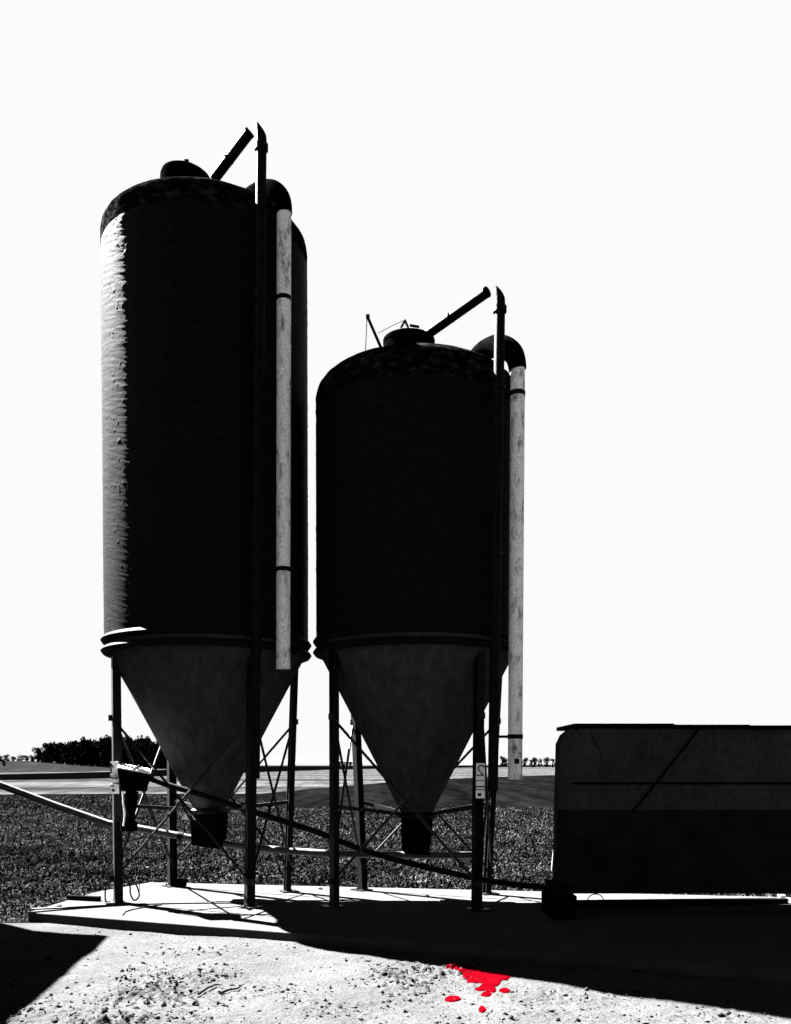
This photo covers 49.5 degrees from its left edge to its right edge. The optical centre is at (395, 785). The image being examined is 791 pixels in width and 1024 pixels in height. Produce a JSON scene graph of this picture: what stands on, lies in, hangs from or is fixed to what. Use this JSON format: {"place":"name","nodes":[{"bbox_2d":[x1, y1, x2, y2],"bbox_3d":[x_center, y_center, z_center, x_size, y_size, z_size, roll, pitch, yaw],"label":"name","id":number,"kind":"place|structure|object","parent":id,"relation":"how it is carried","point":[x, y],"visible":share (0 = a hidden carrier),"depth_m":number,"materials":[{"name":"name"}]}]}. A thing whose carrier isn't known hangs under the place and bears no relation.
{"place":"outdoors","nodes":[
{"label":"outdoors","id":0,"kind":"place"},
{"bbox_2d":[0,761,109,772],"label":"hill","id":1,"kind":"structure","parent":0,"point":[20,766],"depth_m":226.00,"materials":[{"name":"grey"}]},
{"bbox_2d":[2,754,10,760],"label":"tree","id":2,"kind":"object","parent":1,"relation":"on","point":[6,756],"visible":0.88,"depth_m":319.20,"materials":[{"name":"black plant"}]},
{"bbox_2d":[16,755,24,760],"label":"tree","id":3,"kind":"object","parent":1,"relation":"on","point":[19,757],"visible":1,"depth_m":319.39,"materials":[{"name":"black plant"}]},
{"bbox_2d":[31,747,40,761],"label":"tree","id":4,"kind":"object","parent":1,"relation":"on","point":[35,753],"visible":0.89,"depth_m":289.41,"materials":[{"name":"black plant"}]},
{"bbox_2d":[35,747,45,762],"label":"tree","id":5,"kind":"object","parent":1,"relation":"on","point":[40,753],"visible":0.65,"depth_m":288.38,"materials":[{"name":"black plant"}]},
{"bbox_2d":[41,743,55,762],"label":"tree","id":6,"kind":"object","parent":1,"relation":"on","point":[49,751],"visible":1,"depth_m":282.50,"materials":[{"name":"black plant"}]},
{"bbox_2d":[45,742,57,762],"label":"tree","id":7,"kind":"object","parent":1,"relation":"on","point":[54,749],"visible":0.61,"depth_m":286.30,"materials":[{"name":"black plant"}]},
{"bbox_2d":[50,741,64,763],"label":"tree","id":8,"kind":"object","parent":1,"relation":"on","point":[58,761],"visible":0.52,"depth_m":288.88,"materials":[{"name":"black plant"}]},
{"bbox_2d":[53,743,65,763],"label":"tree","id":9,"kind":"object","parent":1,"relation":"on","point":[57,752],"visible":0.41,"depth_m":289.11,"materials":[{"name":"black plant"}]},
{"bbox_2d":[59,743,72,763],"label":"tree","id":10,"kind":"object","parent":1,"relation":"on","point":[64,748],"visible":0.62,"depth_m":280.97,"materials":[{"name":"black plant"}]},
{"bbox_2d":[59,741,82,763],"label":"tree","id":11,"kind":"object","parent":1,"relation":"on","point":[69,753],"visible":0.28,"depth_m":283.90,"materials":[{"name":"black plant"}]},
{"bbox_2d":[62,740,86,764],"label":"tree","id":12,"kind":"object","parent":1,"relation":"on","point":[76,748],"visible":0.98,"depth_m":276.90,"materials":[{"name":"black plant"}]},
{"bbox_2d":[74,742,90,764],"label":"tree","id":13,"kind":"object","parent":1,"relation":"on","point":[86,758],"visible":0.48,"depth_m":284.48,"materials":[{"name":"black plant"}]},
{"bbox_2d":[80,736,93,765],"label":"tree","id":14,"kind":"object","parent":1,"relation":"on","point":[87,751],"visible":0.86,"depth_m":284.62,"materials":[{"name":"black plant"}]},
{"bbox_2d":[88,740,101,766],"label":"tree","id":15,"kind":"object","parent":1,"relation":"on","point":[91,756],"visible":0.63,"depth_m":285.11,"materials":[{"name":"black plant"}]},
{"bbox_2d":[88,738,109,766],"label":"tree","id":16,"kind":"object","parent":1,"relation":"on","point":[93,747],"visible":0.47,"depth_m":284.29,"materials":[{"name":"black plant"}]},
{"bbox_2d":[95,735,111,766],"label":"tree","id":17,"kind":"object","parent":1,"relation":"on","point":[102,743],"visible":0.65,"depth_m":280.17,"materials":[{"name":"black plant"}]},
{"bbox_2d":[101,738,111,766],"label":"tree","id":18,"kind":"object","parent":1,"relation":"on","point":[108,746],"visible":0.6,"depth_m":278.83,"materials":[{"name":"black plant"}]},
{"bbox_2d":[122,736,133,764],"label":"tree","id":19,"kind":"object","parent":1,"relation":"on","point":[123,750],"visible":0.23,"depth_m":287.27,"materials":[{"name":"black plant"}]},
{"bbox_2d":[125,742,149,767],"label":"tree","id":20,"kind":"object","parent":1,"relation":"on","point":[144,764],"visible":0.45,"depth_m":283.83,"materials":[{"name":"black plant"}]},
{"bbox_2d":[127,741,149,766],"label":"tree","id":21,"kind":"object","parent":1,"relation":"on","point":[136,761],"visible":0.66,"depth_m":278.70,"materials":[{"name":"black plant"}]},
{"bbox_2d":[135,735,152,767],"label":"tree","id":22,"kind":"object","parent":1,"relation":"on","point":[146,740],"visible":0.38,"depth_m":288.48,"materials":[{"name":"black plant"}]},
{"bbox_2d":[146,742,162,768],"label":"tree","id":23,"kind":"object","parent":1,"relation":"on","point":[155,747],"visible":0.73,"depth_m":281.19,"materials":[{"name":"black plant"}]},
{"bbox_2d":[156,741,166,768],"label":"tree","id":24,"kind":"object","parent":1,"relation":"on","point":[162,759],"visible":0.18,"depth_m":283.31,"materials":[{"name":"black plant"}]},
{"bbox_2d":[159,755,166,768],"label":"tree","id":25,"kind":"object","parent":1,"relation":"on","point":[162,764],"visible":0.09,"depth_m":276.83,"materials":[{"name":"black plant"}]},
{"bbox_2d":[0,764,553,773],"bbox_3d":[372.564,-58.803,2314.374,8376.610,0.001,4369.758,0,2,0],"label":"field","id":26,"kind":"structure","parent":0,"point":[260,765],"depth_m":787.83,"materials":[{"name":"grey plant"}]},
{"bbox_2d":[0,775,554,814],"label":"ploughed field","id":27,"kind":"structure","parent":0,"point":[530,791],"depth_m":48.35,"materials":[{"name":"soil"}]},
{"bbox_2d":[0,767,554,793],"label":"stubble field","id":28,"kind":"structure","parent":0,"point":[311,779],"depth_m":81.50,"materials":[{"name":"white plant"}]},
{"bbox_2d":[499,756,505,766],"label":"tree","id":29,"kind":"object","parent":28,"relation":"on","point":[501,764],"visible":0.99,"depth_m":426.43,"materials":[{"name":"black plant"}]},
{"bbox_2d":[522,758,527,766],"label":"tree","id":30,"kind":"object","parent":28,"relation":"on","point":[525,762],"visible":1,"depth_m":429.85,"materials":[{"name":"black plant"}]},
{"bbox_2d":[529,759,534,766],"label":"tree","id":31,"kind":"object","parent":28,"relation":"on","point":[531,764],"visible":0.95,"depth_m":398.48,"materials":[{"name":"black plant"}]},
{"bbox_2d":[532,757,537,765],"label":"tree","id":32,"kind":"object","parent":28,"relation":"on","point":[535,761],"visible":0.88,"depth_m":415.97,"materials":[{"name":"black plant"}]},
{"bbox_2d":[543,757,549,766],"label":"tree","id":33,"kind":"object","parent":28,"relation":"on","point":[546,760],"visible":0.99,"depth_m":407.27,"materials":[{"name":"black plant"}]},
{"bbox_2d":[0,765,554,779],"bbox_3d":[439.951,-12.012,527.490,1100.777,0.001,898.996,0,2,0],"label":"fallow field","id":34,"kind":"structure","parent":0,"point":[77,775],"depth_m":140.98,"materials":[{"name":"soil"}]},
{"bbox_2d":[5,759,552,763],"bbox_3d":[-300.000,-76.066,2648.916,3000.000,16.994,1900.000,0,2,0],"label":"distant hills","id":35,"kind":"structure","parent":0,"point":[279,761],"depth_m":2308.68,"materials":[{"name":"grey"}]},
{"bbox_2d":[0,923,790,1023],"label":"farmyard","id":36,"kind":"structure","parent":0,"point":[283,971],"depth_m":6.85,"materials":[{"name":"grey gravel"}]},
{"bbox_2d":[197,984,221,994],"bbox_3d":[-1.470,1.597,6.744,0.073,0.022,0.292,1,2,21],"label":"twig","id":37,"kind":"object","parent":36,"relation":"on","point":[203,990],"visible":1,"depth_m":6.74,"materials":[{"name":"black wood"}]},
{"bbox_2d":[219,984,243,993],"bbox_3d":[-1.274,1.596,6.752,0.044,0.022,0.295,1,2,29],"label":"twig","id":38,"kind":"object","parent":36,"relation":"on","point":[226,990],"visible":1,"depth_m":6.72,"materials":[{"name":"black wood"}]},
{"bbox_2d":[28,882,790,982],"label":"concrete slab","id":39,"kind":"structure","parent":36,"relation":"on","point":[746,941],"depth_m":9.07,"materials":[{"name":"grey concrete"}]},
{"bbox_2d":[66,895,100,900],"bbox_3d":[-3.852,1.383,10.602,0.452,0.055,0.070,0,2,16],"label":"timber offcut","id":40,"kind":"object","parent":39,"relation":"on","point":[83,897],"visible":1,"depth_m":10.57,"materials":[{"name":"black wood"}]},
{"bbox_2d":[122,904,162,914],"bbox_3d":[-2.969,1.424,9.920,0.135,0.016,0.745,1,2,20],"label":"ground cable","id":41,"kind":"object","parent":39,"relation":"on","point":[141,907],"visible":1,"depth_m":10.00,"materials":[{"name":"black plastic"}]},
{"bbox_2d":[31,902,272,909],"bbox_3d":[-2.855,1.415,10.220,2.763,0.024,0.188,0,2,-9],"label":"ground cable","id":42,"kind":"object","parent":39,"relation":"on","point":[149,904],"visible":0.91,"depth_m":10.27,"materials":[{"name":"black plastic"}]},
{"bbox_2d":[175,879,186,886],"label":"anchor block","id":43,"kind":"structure","parent":39,"relation":"on","point":[180,882],"depth_m":11.70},
{"bbox_2d":[100,120,311,909],"bbox_3d":[-2.356,-3.110,10.785,2.584,9.036,2.584,0,2,0],"label":"feed silo","id":44,"kind":"object","parent":39,"relation":"on","point":[206,647],"visible":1,"depth_m":9.71,"materials":[{"name":"paint"}]},
{"bbox_2d":[104,874,111,901],"bbox_3d":[-3.474,1.233,10.380,0.077,0.325,0.181,0,2,-12],"label":"hanging cable","id":45,"kind":"object","parent":44,"relation":"hanging from","point":[105,890],"visible":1,"depth_m":10.32,"materials":[{"name":"black plastic"}]},
{"bbox_2d":[121,873,139,900],"bbox_3d":[-3.216,1.218,10.341,0.281,0.332,0.105,1,2,29],"label":"hanging cable","id":46,"kind":"object","parent":44,"relation":"hanging from","point":[127,876],"visible":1,"depth_m":10.31,"materials":[{"name":"black plastic"}]},
{"bbox_2d":[117,764,149,830],"bbox_3d":[-3.117,0.132,10.257,0.484,0.809,0.385,0,2,0],"label":"drive hopper","id":47,"kind":"object","parent":44,"relation":"attached to","point":[133,780],"visible":0.93,"depth_m":10.13,"materials":[{"name":"black metal"}]},
{"bbox_2d":[149,776,544,890],"bbox_3d":[-0.548,0.560,10.208,4.874,1.380,0.206,0,2,1],"label":"conveyor tube","id":48,"kind":"object","parent":47,"relation":"attached to","point":[513,884],"visible":0.72,"depth_m":10.21,"materials":[{"name":"paint"}]},
{"bbox_2d":[0,781,471,858],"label":"conveyor tube","id":49,"kind":"object","parent":44,"relation":"attached to","point":[179,836],"visible":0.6,"depth_m":10.77,"materials":[{"name":"paint"}]},
{"bbox_2d":[313,284,525,911],"bbox_3d":[0.265,-2.176,10.689,2.584,7.174,2.624,0,2,0],"label":"feed silo","id":50,"kind":"object","parent":39,"relation":"on","point":[418,639],"visible":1,"depth_m":9.70,"materials":[{"name":"paint"}]},
{"bbox_2d":[541,879,576,918],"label":"support block","id":51,"kind":"structure","parent":39,"relation":"on","point":[558,901],"depth_m":9.30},
{"bbox_2d":[551,723,790,893],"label":"feed tank","id":52,"kind":"object","parent":51,"relation":"on","point":[655,808],"visible":0.92,"depth_m":9.44,"materials":[{"name":"black metal"}]},
{"bbox_2d":[444,995,460,1001],"bbox_3d":[0.437,1.619,6.546,0.133,0.025,0.161,0,2,0],"label":"paint drop","id":53,"kind":"object","parent":36,"relation":"on","point":[451,998],"visible":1,"depth_m":6.52,"materials":[{"name":"red paint"}]},
{"bbox_2d":[446,963,509,992],"bbox_3d":[0.735,1.578,7.151,0.450,0.053,0.939,0,2,-17],"label":"paint spill","id":54,"kind":"object","parent":36,"relation":"on","point":[490,981],"visible":1,"depth_m":7.13,"materials":[{"name":"red paint"}]},
{"bbox_2d":[478,1006,485,1012],"bbox_3d":[0.633,1.628,6.261,0.063,0.019,0.154,0,2,0],"label":"paint drop","id":55,"kind":"object","parent":36,"relation":"on","point":[481,1009],"visible":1,"depth_m":6.23,"materials":[{"name":"red paint"}]},
{"bbox_2d":[481,991,491,996],"bbox_3d":[0.702,1.607,6.632,0.091,0.024,0.133,0,2,0],"label":"paint drop","id":56,"kind":"object","parent":36,"relation":"on","point":[486,994],"visible":1,"depth_m":6.61,"materials":[{"name":"red paint"}]},
{"bbox_2d":[499,988,509,992],"bbox_3d":[0.857,1.603,6.723,0.098,0.021,0.154,0,2,0],"label":"paint drop","id":57,"kind":"object","parent":36,"relation":"on","point":[504,990],"visible":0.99,"depth_m":6.71,"materials":[{"name":"red paint"}]},
{"bbox_2d":[0,808,790,922],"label":"crop field","id":58,"kind":"structure","parent":0,"point":[92,832],"depth_m":20.34,"materials":[{"name":"plant"}]},
{"bbox_2d":[0,899,55,921],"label":"dry grass","id":59,"kind":"structure","parent":58,"relation":"on","point":[19,913],"depth_m":10.25,"materials":[{"name":"plant"}]},
{"bbox_2d":[0,792,283,809],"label":"crop leaves","id":60,"kind":"object","parent":58,"relation":"on","point":[70,800],"visible":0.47,"depth_m":38.55,"materials":[{"name":"grey plant"}]},
{"bbox_2d":[0,804,553,848],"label":"crop leaves","id":61,"kind":"object","parent":58,"relation":"on","point":[45,817],"visible":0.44,"depth_m":23.59,"materials":[{"name":"plant"}]},
{"bbox_2d":[0,840,790,922],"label":"crop leaves","id":62,"kind":"object","parent":58,"relation":"on","point":[85,864],"visible":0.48,"depth_m":14.02,"materials":[{"name":"plant"}]},
{"bbox_2d":[0,0,790,761],"label":"sky","id":63,"kind":"structure","parent":0,"point":[619,170],"materials":[{"name":"white"}]},
{"bbox_2d":[577,898,787,905],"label":"timber beam","id":64,"kind":"structure","parent":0,"point":[680,901],"depth_m":10.26,"materials":[{"name":"black wood"}]}
]}

